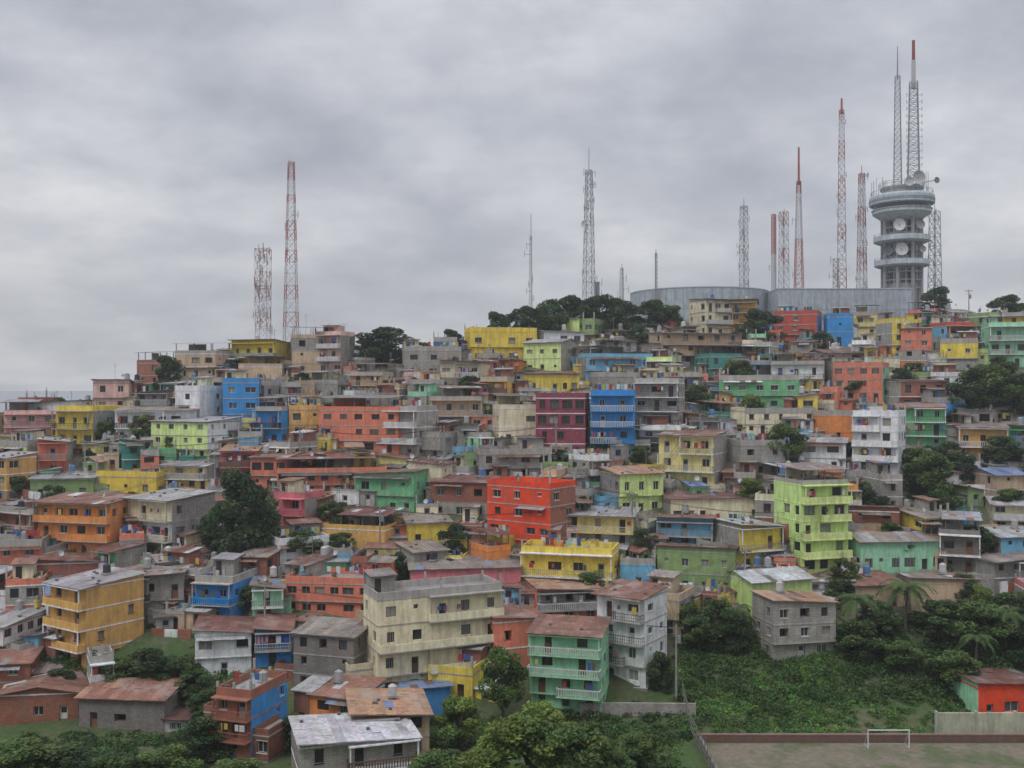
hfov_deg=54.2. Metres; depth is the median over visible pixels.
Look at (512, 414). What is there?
cream house
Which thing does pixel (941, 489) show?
broadleaf tree
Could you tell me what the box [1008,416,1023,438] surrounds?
green house
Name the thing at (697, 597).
ochre house
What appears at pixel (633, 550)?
olive green house
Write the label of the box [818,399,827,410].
brick house
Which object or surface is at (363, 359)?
grey block house
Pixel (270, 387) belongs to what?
grey block house
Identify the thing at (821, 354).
dark grey block house
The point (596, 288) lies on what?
radio mast
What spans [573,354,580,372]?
yellow house
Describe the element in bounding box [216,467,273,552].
broadleaf tree
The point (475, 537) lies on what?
pale pink house
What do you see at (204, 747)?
broadleaf tree
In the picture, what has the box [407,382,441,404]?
mint green house
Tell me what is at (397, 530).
salmon house
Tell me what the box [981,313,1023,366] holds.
mint green house
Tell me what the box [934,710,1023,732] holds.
perimeter wall
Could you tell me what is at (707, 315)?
cream house
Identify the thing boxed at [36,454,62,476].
green house
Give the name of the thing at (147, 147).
sky
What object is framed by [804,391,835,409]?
pale pink house
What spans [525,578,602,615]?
house
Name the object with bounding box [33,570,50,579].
broadleaf tree
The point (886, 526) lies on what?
broadleaf tree
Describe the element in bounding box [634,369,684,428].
grey block house
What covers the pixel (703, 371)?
salmon house
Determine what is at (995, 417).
grey block house
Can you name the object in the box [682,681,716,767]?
wire fence
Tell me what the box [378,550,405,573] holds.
brick house
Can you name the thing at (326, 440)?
yellow house
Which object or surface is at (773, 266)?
radio mast
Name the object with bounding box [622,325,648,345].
broadleaf tree
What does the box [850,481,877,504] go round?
broadleaf tree
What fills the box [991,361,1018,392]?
broadleaf tree
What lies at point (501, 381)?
ochre house
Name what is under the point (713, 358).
teal house
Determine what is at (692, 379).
grey block house
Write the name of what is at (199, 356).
tan house
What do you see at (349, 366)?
salmon house
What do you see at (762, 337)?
mint green house
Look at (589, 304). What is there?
broadleaf tree
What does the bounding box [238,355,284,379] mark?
tan house
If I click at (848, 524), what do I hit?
utility pole
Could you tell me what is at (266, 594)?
utility pole
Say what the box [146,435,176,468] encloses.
green house
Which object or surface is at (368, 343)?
broadleaf tree
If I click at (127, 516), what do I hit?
grey block house
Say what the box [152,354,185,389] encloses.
broadleaf tree
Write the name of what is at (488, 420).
salmon house
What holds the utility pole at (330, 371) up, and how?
on the ground
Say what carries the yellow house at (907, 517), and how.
on the ground
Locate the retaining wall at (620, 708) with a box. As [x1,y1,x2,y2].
[579,702,695,715]
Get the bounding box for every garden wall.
[0,580,4,586]
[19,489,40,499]
[110,469,154,471]
[151,628,191,639]
[278,566,284,574]
[350,387,376,392]
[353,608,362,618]
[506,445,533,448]
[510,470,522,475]
[515,443,571,453]
[565,447,608,452]
[695,585,704,591]
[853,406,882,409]
[855,523,883,531]
[888,527,910,530]
[919,569,994,596]
[947,484,984,495]
[979,524,1022,526]
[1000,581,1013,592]
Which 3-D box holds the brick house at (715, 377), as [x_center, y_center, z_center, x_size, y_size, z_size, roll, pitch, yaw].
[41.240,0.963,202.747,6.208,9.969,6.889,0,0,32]
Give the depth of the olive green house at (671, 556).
140.74 m
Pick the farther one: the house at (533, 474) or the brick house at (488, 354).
the brick house at (488, 354)
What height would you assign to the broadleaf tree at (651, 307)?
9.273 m
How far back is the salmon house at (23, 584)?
135.00 m
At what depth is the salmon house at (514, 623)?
125.86 m
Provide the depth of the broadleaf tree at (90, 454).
171.35 m
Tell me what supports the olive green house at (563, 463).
on the ground
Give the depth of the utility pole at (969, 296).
245.02 m
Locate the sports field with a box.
[706,743,1023,767]
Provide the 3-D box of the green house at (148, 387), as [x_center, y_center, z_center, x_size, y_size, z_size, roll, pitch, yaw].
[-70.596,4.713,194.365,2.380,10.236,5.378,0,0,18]
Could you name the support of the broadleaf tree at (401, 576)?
on the ground
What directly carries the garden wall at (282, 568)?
on the ground
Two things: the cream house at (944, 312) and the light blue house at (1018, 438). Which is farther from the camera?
the cream house at (944, 312)
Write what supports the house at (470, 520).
on the ground
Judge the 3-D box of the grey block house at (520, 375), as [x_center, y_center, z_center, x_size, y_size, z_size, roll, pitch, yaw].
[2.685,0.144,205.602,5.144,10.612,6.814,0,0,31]
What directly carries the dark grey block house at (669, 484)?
on the ground
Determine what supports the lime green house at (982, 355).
on the ground
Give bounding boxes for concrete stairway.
[633,684,648,691]
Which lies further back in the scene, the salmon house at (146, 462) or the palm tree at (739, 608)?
the salmon house at (146, 462)
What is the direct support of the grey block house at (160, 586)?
on the ground
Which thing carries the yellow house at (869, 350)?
on the ground
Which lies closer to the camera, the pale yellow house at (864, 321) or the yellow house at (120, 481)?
the yellow house at (120, 481)
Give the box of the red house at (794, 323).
[773,303,821,340]
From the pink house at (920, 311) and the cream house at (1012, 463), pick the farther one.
the pink house at (920, 311)
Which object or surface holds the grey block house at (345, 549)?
on the ground
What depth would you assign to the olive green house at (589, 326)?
226.26 m
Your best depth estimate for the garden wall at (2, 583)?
139.87 m
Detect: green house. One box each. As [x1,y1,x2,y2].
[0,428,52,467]
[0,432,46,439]
[16,465,108,498]
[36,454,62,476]
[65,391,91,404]
[79,455,105,470]
[89,533,149,567]
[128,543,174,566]
[135,382,157,395]
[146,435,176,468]
[150,416,240,458]
[194,366,224,375]
[249,566,286,615]
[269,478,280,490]
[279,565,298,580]
[284,594,294,612]
[325,545,349,572]
[333,383,359,397]
[352,468,427,513]
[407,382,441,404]
[452,424,494,455]
[457,442,475,465]
[521,328,580,370]
[525,595,610,713]
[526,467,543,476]
[543,446,573,468]
[558,464,599,485]
[560,317,581,331]
[572,309,605,339]
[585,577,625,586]
[587,539,636,561]
[593,465,666,510]
[594,331,608,340]
[626,545,650,558]
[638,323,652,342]
[645,349,676,369]
[654,526,738,588]
[670,348,683,361]
[679,462,725,495]
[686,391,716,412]
[710,513,745,518]
[711,368,799,406]
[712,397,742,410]
[728,556,816,615]
[742,329,766,341]
[773,462,853,573]
[849,531,949,573]
[891,403,960,448]
[908,366,936,380]
[920,305,935,326]
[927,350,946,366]
[947,483,983,506]
[960,306,1007,324]
[974,325,980,336]
[978,342,987,364]
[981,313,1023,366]
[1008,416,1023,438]
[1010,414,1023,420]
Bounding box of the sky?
[0,0,1023,390]
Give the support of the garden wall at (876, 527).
on the ground
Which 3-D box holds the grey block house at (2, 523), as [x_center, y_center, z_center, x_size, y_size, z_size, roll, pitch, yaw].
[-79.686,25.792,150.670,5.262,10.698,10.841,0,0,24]
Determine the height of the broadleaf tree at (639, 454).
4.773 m
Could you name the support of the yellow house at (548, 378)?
on the ground
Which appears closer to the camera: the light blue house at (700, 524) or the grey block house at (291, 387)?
the light blue house at (700, 524)
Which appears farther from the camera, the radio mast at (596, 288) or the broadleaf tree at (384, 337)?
the radio mast at (596, 288)
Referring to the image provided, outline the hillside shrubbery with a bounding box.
[0,369,1023,767]
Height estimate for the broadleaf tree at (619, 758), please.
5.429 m
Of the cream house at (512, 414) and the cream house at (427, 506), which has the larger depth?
the cream house at (512, 414)
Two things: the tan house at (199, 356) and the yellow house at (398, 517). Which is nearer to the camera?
the yellow house at (398, 517)
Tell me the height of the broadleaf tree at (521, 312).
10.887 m
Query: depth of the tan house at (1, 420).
183.19 m
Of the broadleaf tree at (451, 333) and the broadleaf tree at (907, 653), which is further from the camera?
the broadleaf tree at (451, 333)
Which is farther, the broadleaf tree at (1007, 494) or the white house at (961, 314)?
the white house at (961, 314)
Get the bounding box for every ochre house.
[0,443,39,501]
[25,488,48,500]
[40,563,146,671]
[289,394,323,433]
[321,494,405,548]
[478,367,514,401]
[588,402,590,441]
[687,582,701,612]
[712,386,733,402]
[729,295,758,331]
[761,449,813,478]
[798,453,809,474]
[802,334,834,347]
[952,415,1020,460]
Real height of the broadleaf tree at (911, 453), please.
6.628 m
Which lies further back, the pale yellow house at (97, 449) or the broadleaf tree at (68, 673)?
the pale yellow house at (97, 449)
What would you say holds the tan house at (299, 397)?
on the ground
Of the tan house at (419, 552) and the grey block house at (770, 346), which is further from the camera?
the grey block house at (770, 346)
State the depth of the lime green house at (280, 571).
141.70 m
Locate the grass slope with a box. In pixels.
[190,645,969,766]
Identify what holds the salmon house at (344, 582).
on the ground
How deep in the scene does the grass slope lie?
120.06 m
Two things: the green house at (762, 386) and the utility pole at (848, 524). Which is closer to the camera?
the utility pole at (848, 524)
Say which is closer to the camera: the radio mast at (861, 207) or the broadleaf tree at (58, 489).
the broadleaf tree at (58, 489)
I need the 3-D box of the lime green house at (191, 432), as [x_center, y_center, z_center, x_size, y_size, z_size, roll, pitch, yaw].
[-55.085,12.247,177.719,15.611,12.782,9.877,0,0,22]
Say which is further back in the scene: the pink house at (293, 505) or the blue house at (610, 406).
the blue house at (610, 406)
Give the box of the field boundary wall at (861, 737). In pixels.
[697,733,1023,767]
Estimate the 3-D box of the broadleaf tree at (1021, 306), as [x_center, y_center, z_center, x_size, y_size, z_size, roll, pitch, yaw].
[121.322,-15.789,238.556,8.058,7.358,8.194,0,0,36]
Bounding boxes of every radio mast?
[253,243,271,338]
[283,161,298,341]
[524,236,533,305]
[581,169,595,308]
[594,282,601,309]
[617,268,628,301]
[655,253,656,299]
[737,202,749,286]
[769,214,775,289]
[778,208,788,287]
[792,147,803,287]
[829,256,842,287]
[837,98,846,287]
[855,165,868,287]
[927,205,941,306]
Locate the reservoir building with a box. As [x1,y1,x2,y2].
[767,288,911,316]
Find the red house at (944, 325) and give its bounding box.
[930,313,976,338]
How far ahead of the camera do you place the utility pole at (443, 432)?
170.29 m
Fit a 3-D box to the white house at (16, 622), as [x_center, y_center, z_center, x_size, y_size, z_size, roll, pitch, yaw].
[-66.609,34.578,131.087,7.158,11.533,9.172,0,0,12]
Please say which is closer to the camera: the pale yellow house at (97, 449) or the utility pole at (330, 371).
the pale yellow house at (97, 449)
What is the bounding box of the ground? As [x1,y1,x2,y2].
[0,314,1023,767]
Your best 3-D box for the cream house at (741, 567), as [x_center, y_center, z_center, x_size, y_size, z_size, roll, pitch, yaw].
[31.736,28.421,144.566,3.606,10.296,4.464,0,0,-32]
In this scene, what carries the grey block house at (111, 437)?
on the ground
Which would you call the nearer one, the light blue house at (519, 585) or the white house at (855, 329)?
the light blue house at (519, 585)
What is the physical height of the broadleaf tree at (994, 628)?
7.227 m
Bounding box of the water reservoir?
[630,286,768,318]
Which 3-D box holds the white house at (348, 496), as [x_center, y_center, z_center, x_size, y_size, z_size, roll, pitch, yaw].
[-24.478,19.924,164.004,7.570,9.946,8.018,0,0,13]
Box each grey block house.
[0,519,9,533]
[73,661,199,732]
[106,430,126,441]
[119,514,136,532]
[120,557,190,620]
[126,389,173,405]
[150,546,179,565]
[153,609,175,628]
[161,530,180,555]
[178,543,218,559]
[205,479,222,495]
[228,426,248,437]
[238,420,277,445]
[259,372,284,405]
[274,616,367,684]
[276,365,309,381]
[279,374,314,405]
[288,712,422,767]
[298,370,348,396]
[331,543,351,553]
[344,362,370,379]
[351,348,374,369]
[360,383,396,405]
[376,398,437,457]
[387,339,461,371]
[388,364,416,376]
[420,420,459,456]
[433,330,457,345]
[452,416,477,446]
[461,339,470,359]
[473,394,491,412]
[473,435,551,476]
[491,436,513,448]
[509,548,520,559]
[513,359,536,378]
[516,379,549,400]
[523,396,534,403]
[570,340,607,368]
[577,340,588,346]
[586,427,650,459]
[589,364,639,389]
[596,317,635,340]
[600,327,624,352]
[602,311,634,324]
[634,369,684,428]
[657,363,709,397]
[663,474,675,493]
[720,477,753,490]
[727,429,785,475]
[749,581,841,661]
[755,339,778,359]
[764,466,833,493]
[791,340,819,360]
[799,343,863,360]
[805,425,837,436]
[810,573,855,592]
[836,456,868,482]
[849,521,875,531]
[854,395,876,409]
[863,460,902,507]
[877,402,925,409]
[901,495,954,535]
[932,337,940,349]
[938,497,982,572]
[955,407,992,423]
[971,550,1023,594]
[977,402,997,421]
[998,405,1016,425]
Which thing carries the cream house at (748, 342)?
on the ground
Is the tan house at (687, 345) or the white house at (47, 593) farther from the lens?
the tan house at (687, 345)
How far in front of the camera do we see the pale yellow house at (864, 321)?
232.59 m
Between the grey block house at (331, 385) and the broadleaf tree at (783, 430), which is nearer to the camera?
the broadleaf tree at (783, 430)
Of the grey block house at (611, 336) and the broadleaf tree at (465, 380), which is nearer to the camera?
the broadleaf tree at (465, 380)
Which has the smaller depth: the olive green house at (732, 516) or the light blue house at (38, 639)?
the light blue house at (38, 639)
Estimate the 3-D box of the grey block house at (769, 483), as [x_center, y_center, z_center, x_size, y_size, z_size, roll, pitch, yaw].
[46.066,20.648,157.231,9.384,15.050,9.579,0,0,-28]
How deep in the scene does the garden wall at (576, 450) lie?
173.10 m
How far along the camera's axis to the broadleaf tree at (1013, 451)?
168.82 m
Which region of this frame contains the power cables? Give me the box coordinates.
[16,366,908,626]
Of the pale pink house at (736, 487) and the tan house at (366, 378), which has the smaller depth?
the pale pink house at (736, 487)
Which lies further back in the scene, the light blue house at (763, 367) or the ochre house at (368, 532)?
the light blue house at (763, 367)
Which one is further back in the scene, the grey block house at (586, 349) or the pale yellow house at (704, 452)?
the grey block house at (586, 349)
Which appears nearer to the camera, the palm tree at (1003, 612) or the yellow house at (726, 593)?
the palm tree at (1003, 612)
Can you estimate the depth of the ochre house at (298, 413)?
180.52 m
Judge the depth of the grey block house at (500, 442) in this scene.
175.79 m
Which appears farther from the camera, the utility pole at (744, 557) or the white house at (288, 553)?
the white house at (288, 553)
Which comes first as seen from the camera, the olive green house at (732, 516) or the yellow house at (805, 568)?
the yellow house at (805, 568)
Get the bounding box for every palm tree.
[716,604,757,632]
[834,593,884,634]
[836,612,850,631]
[875,579,937,629]
[955,631,998,663]
[982,607,1023,647]
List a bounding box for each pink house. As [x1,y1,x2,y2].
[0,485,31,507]
[3,394,55,434]
[91,365,133,404]
[209,429,276,478]
[268,477,324,526]
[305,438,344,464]
[315,324,354,373]
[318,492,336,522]
[352,553,369,574]
[404,363,434,383]
[407,551,523,583]
[462,531,491,554]
[470,382,488,396]
[472,345,495,368]
[566,520,578,540]
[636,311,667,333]
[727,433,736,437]
[732,467,755,493]
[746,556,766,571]
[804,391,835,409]
[907,296,949,317]
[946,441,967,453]
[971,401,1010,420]
[1014,573,1023,594]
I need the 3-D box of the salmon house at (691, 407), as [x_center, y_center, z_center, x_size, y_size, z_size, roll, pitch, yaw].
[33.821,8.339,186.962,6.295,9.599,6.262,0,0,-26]
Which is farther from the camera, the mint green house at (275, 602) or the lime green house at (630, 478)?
the lime green house at (630, 478)
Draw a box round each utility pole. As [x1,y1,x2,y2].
[13,507,25,538]
[79,440,89,467]
[209,454,220,485]
[258,581,269,617]
[295,425,304,451]
[326,364,333,395]
[374,507,385,545]
[439,426,448,457]
[513,589,526,608]
[551,422,560,459]
[575,365,584,387]
[626,492,637,514]
[669,625,683,700]
[695,414,704,430]
[739,549,751,569]
[805,375,814,393]
[848,506,853,548]
[904,427,909,468]
[965,289,970,309]
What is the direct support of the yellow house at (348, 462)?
on the ground
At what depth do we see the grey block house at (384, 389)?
188.22 m
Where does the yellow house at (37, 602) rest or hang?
on the ground
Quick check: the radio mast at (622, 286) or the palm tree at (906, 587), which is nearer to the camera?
the palm tree at (906, 587)
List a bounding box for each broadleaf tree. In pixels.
[0,736,59,767]
[10,476,29,491]
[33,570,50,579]
[41,484,64,498]
[43,745,104,767]
[46,668,76,683]
[50,398,65,401]
[81,449,96,458]
[91,750,144,767]
[95,421,115,437]
[98,656,139,681]
[127,414,151,436]
[127,647,175,687]
[134,743,203,767]
[151,656,203,688]
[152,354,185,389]
[164,436,172,446]
[173,716,236,762]
[174,667,215,705]
[185,685,215,716]
[196,502,233,553]
[212,757,262,767]
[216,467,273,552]
[225,359,242,368]
[234,487,281,548]
[237,586,251,606]
[282,712,300,755]
[286,529,323,553]
[288,373,311,380]
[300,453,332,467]
[316,500,339,519]
[327,500,350,523]
[327,532,356,547]
[352,339,383,363]
[353,326,414,362]
[391,551,407,580]
[407,748,461,767]
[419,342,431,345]
[432,694,489,751]
[436,522,471,554]
[443,329,463,345]
[450,736,515,767]
[458,375,478,394]
[477,645,529,720]
[479,698,576,767]
[487,311,510,326]
[506,305,538,327]
[521,307,552,330]
[536,298,569,331]
[540,720,617,767]
[550,294,587,317]
[551,449,568,461]
[573,296,602,330]
[575,496,589,507]
[578,569,608,585]
[585,293,623,329]
[587,437,609,450]
[604,750,638,767]
[607,298,642,329]
[618,731,660,767]
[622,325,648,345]
[628,444,650,462]
[628,528,658,550]
[635,299,665,328]
[646,651,677,693]
[655,304,682,323]
[676,601,702,632]
[682,617,717,649]
[685,385,714,404]
[694,598,741,650]
[717,612,752,652]
[722,358,740,373]
[725,360,752,374]
[733,326,754,338]
[734,477,763,499]
[739,371,755,374]
[739,393,765,407]
[741,308,787,341]
[767,422,809,460]
[806,331,834,348]
[822,578,854,609]
[825,557,862,579]
[834,619,885,661]
[844,380,862,389]
[847,444,851,456]
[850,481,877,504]
[855,599,903,635]
[864,495,892,506]
[876,640,922,670]
[880,521,902,533]
[885,368,918,393]
[900,451,953,496]
[902,447,931,470]
[904,362,930,371]
[908,598,981,648]
[915,286,951,309]
[923,482,966,510]
[923,649,982,682]
[931,441,970,467]
[944,382,984,421]
[950,455,977,480]
[950,599,1019,649]
[953,573,976,598]
[954,364,1023,408]
[963,526,998,551]
[970,583,994,615]
[981,436,1023,464]
[984,591,1023,642]
[986,294,1020,312]
[987,372,1023,420]
[989,355,1007,363]
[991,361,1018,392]
[992,488,1023,501]
[1007,389,1023,416]
[1008,303,1023,311]
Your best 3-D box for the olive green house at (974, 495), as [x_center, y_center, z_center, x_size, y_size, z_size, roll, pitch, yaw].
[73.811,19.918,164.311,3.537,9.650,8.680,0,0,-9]
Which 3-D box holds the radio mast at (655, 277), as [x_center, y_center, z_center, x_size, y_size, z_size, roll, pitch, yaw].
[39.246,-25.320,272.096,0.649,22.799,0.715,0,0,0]
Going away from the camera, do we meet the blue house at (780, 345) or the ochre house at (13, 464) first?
the ochre house at (13, 464)
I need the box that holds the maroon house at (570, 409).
[517,386,589,448]
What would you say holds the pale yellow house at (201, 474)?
on the ground
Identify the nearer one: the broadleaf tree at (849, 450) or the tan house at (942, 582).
the tan house at (942, 582)
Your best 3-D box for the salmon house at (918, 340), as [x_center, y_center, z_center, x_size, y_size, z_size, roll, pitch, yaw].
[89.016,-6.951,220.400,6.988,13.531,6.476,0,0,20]
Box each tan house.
[0,402,8,431]
[103,437,129,469]
[147,588,217,633]
[157,529,200,553]
[167,381,191,405]
[172,343,237,377]
[181,486,226,493]
[218,436,236,448]
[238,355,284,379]
[280,327,331,375]
[290,390,315,403]
[313,424,323,436]
[337,488,364,524]
[343,441,364,454]
[344,683,433,754]
[348,363,404,387]
[389,376,410,398]
[394,539,450,575]
[428,378,482,423]
[540,457,567,478]
[636,325,742,363]
[646,569,694,636]
[652,324,672,330]
[660,348,689,366]
[826,556,905,609]
[880,311,911,326]
[895,563,983,610]
[969,467,1023,495]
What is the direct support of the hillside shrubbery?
on the ground
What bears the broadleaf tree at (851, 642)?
on the ground
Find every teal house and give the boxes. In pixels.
[116,437,146,469]
[157,365,195,390]
[179,448,204,460]
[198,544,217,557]
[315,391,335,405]
[489,464,511,476]
[694,338,774,376]
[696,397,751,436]
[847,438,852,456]
[954,503,981,524]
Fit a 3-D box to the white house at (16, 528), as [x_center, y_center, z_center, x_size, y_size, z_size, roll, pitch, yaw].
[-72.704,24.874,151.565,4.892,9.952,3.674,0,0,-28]
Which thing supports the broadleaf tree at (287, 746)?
on the ground
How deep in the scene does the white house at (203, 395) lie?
183.95 m
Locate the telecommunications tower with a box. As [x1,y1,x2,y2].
[869,40,939,309]
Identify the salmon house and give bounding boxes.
[0,527,52,577]
[5,557,49,610]
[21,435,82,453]
[35,436,77,470]
[119,517,144,545]
[132,374,150,394]
[140,437,158,471]
[247,436,304,489]
[275,450,386,490]
[285,554,397,618]
[319,395,404,453]
[343,361,354,377]
[381,508,405,534]
[392,392,407,404]
[471,401,496,429]
[489,358,514,374]
[490,604,541,672]
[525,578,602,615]
[643,319,679,327]
[684,405,709,424]
[695,363,707,380]
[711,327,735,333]
[760,326,788,349]
[761,540,795,569]
[804,377,856,409]
[833,355,888,403]
[876,344,895,356]
[899,321,932,359]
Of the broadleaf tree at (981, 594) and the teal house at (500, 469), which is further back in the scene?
the teal house at (500, 469)
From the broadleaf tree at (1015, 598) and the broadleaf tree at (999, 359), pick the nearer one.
the broadleaf tree at (1015, 598)
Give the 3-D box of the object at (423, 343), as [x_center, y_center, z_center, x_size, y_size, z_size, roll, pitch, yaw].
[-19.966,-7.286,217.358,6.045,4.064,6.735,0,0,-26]
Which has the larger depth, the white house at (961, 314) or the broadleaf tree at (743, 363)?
the white house at (961, 314)
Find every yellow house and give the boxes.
[33,574,64,607]
[50,419,55,434]
[51,398,125,444]
[69,454,103,474]
[80,432,110,455]
[96,459,182,493]
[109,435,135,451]
[156,449,219,488]
[228,335,290,363]
[242,412,255,427]
[311,424,331,451]
[329,446,373,467]
[375,448,416,470]
[388,512,453,541]
[391,512,413,522]
[427,643,499,701]
[445,536,468,559]
[464,320,536,358]
[469,522,515,546]
[514,370,589,392]
[519,534,618,585]
[567,505,640,545]
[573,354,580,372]
[629,457,666,469]
[656,429,727,483]
[696,508,787,567]
[705,580,736,603]
[783,344,802,355]
[793,386,818,429]
[794,555,809,571]
[803,378,848,397]
[854,305,878,337]
[862,334,878,358]
[876,312,905,354]
[899,507,946,531]
[902,499,914,510]
[906,313,921,326]
[927,331,978,369]
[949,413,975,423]
[1002,310,1023,321]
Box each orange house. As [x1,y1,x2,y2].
[30,476,136,552]
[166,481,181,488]
[290,665,388,714]
[470,525,512,560]
[487,469,575,544]
[498,352,525,371]
[543,525,566,546]
[801,401,852,438]
[820,469,862,504]
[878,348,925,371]
[947,668,1023,711]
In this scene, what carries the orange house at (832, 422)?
on the ground
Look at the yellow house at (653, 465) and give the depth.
168.13 m
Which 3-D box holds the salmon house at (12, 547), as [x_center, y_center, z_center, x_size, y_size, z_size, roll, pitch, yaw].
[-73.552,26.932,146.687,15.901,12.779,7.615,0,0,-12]
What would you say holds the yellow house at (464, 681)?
on the ground
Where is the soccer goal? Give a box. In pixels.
[864,730,909,747]
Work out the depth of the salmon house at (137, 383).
199.60 m
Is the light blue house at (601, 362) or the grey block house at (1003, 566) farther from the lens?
the light blue house at (601, 362)
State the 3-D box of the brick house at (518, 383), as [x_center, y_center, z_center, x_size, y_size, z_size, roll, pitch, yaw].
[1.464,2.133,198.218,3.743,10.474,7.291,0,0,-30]
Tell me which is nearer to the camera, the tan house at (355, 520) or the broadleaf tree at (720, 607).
the broadleaf tree at (720, 607)
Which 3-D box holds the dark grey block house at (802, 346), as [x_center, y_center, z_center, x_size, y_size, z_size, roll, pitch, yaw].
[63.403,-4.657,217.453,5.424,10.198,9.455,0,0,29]
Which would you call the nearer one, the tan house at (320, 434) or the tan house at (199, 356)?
the tan house at (320, 434)
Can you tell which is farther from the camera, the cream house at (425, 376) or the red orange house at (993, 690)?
the cream house at (425, 376)
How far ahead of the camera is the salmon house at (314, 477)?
163.71 m
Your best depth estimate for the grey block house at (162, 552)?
143.47 m
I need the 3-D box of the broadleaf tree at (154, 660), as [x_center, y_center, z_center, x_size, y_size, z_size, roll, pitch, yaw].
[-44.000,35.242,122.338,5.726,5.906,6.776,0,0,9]
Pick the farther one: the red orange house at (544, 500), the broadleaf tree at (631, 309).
the broadleaf tree at (631, 309)
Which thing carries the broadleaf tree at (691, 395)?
on the ground
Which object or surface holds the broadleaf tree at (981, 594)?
on the ground
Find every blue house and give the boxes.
[10,629,64,658]
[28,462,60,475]
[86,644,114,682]
[178,552,257,615]
[222,369,274,425]
[252,395,296,440]
[252,612,296,667]
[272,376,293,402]
[281,534,336,575]
[389,674,453,716]
[502,560,527,600]
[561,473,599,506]
[577,346,654,380]
[590,381,634,454]
[620,540,656,581]
[654,503,716,543]
[705,384,718,391]
[727,352,790,374]
[771,336,783,348]
[781,416,808,439]
[797,329,820,340]
[823,305,860,345]
[921,387,964,421]
[980,519,1023,554]
[1010,429,1023,447]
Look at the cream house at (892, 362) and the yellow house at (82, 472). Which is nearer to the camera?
the yellow house at (82, 472)
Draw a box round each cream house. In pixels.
[121,482,217,550]
[215,495,225,525]
[269,430,317,462]
[293,599,325,627]
[345,567,505,687]
[363,540,413,555]
[405,454,459,498]
[407,370,443,390]
[415,491,438,517]
[440,353,492,391]
[491,383,535,442]
[572,381,597,394]
[575,498,594,511]
[636,509,660,536]
[662,490,754,517]
[687,294,733,332]
[724,397,815,435]
[736,563,751,569]
[742,333,761,353]
[755,483,773,520]
[819,357,862,386]
[871,351,899,376]
[936,310,957,317]
[980,457,1023,471]
[982,496,1023,525]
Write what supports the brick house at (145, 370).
on the ground
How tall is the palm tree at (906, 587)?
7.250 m
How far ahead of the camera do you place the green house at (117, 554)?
143.28 m
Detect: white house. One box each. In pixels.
[0,565,23,612]
[0,599,45,650]
[14,526,38,539]
[25,399,92,409]
[42,561,71,628]
[43,542,66,557]
[113,399,198,439]
[175,376,222,419]
[192,606,255,677]
[216,348,239,367]
[269,518,329,565]
[331,478,375,505]
[344,381,366,395]
[431,453,454,460]
[443,454,476,474]
[505,586,537,609]
[537,324,586,344]
[563,447,612,481]
[584,545,619,579]
[586,334,636,353]
[590,571,670,687]
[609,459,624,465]
[629,351,649,353]
[638,414,698,449]
[688,409,735,432]
[770,352,825,386]
[799,437,848,467]
[829,341,841,348]
[841,552,868,572]
[851,330,875,356]
[851,402,905,476]
[853,324,857,336]
[930,363,962,391]
[937,303,975,321]
[943,453,983,484]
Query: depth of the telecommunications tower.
284.02 m
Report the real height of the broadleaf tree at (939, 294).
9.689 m
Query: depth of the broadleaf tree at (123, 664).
121.27 m
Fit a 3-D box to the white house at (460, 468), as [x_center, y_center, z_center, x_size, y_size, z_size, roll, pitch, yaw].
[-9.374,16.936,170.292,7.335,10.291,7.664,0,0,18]
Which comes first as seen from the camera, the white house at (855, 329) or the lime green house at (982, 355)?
the lime green house at (982, 355)
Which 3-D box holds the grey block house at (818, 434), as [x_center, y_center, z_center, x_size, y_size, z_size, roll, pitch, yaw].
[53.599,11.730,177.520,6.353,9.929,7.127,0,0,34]
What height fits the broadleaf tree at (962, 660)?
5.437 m
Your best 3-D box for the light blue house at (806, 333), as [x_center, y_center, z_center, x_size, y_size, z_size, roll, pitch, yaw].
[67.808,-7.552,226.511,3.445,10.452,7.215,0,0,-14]
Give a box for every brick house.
[0,493,64,545]
[0,643,63,687]
[0,666,89,724]
[18,390,62,408]
[30,543,107,575]
[136,351,183,383]
[147,545,213,608]
[203,658,289,762]
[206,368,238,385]
[239,543,281,575]
[316,491,335,517]
[335,542,375,567]
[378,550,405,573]
[428,468,501,520]
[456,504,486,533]
[458,340,466,348]
[476,344,504,360]
[493,352,502,367]
[513,369,527,396]
[633,516,650,547]
[645,533,680,568]
[666,321,700,332]
[701,380,718,385]
[701,578,720,600]
[708,364,730,380]
[719,332,750,352]
[721,460,756,484]
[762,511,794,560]
[783,457,808,462]
[812,579,847,616]
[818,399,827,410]
[848,489,901,525]
[884,364,948,403]
[915,519,946,569]
[1021,437,1023,459]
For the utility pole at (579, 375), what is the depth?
194.97 m
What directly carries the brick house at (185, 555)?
on the ground

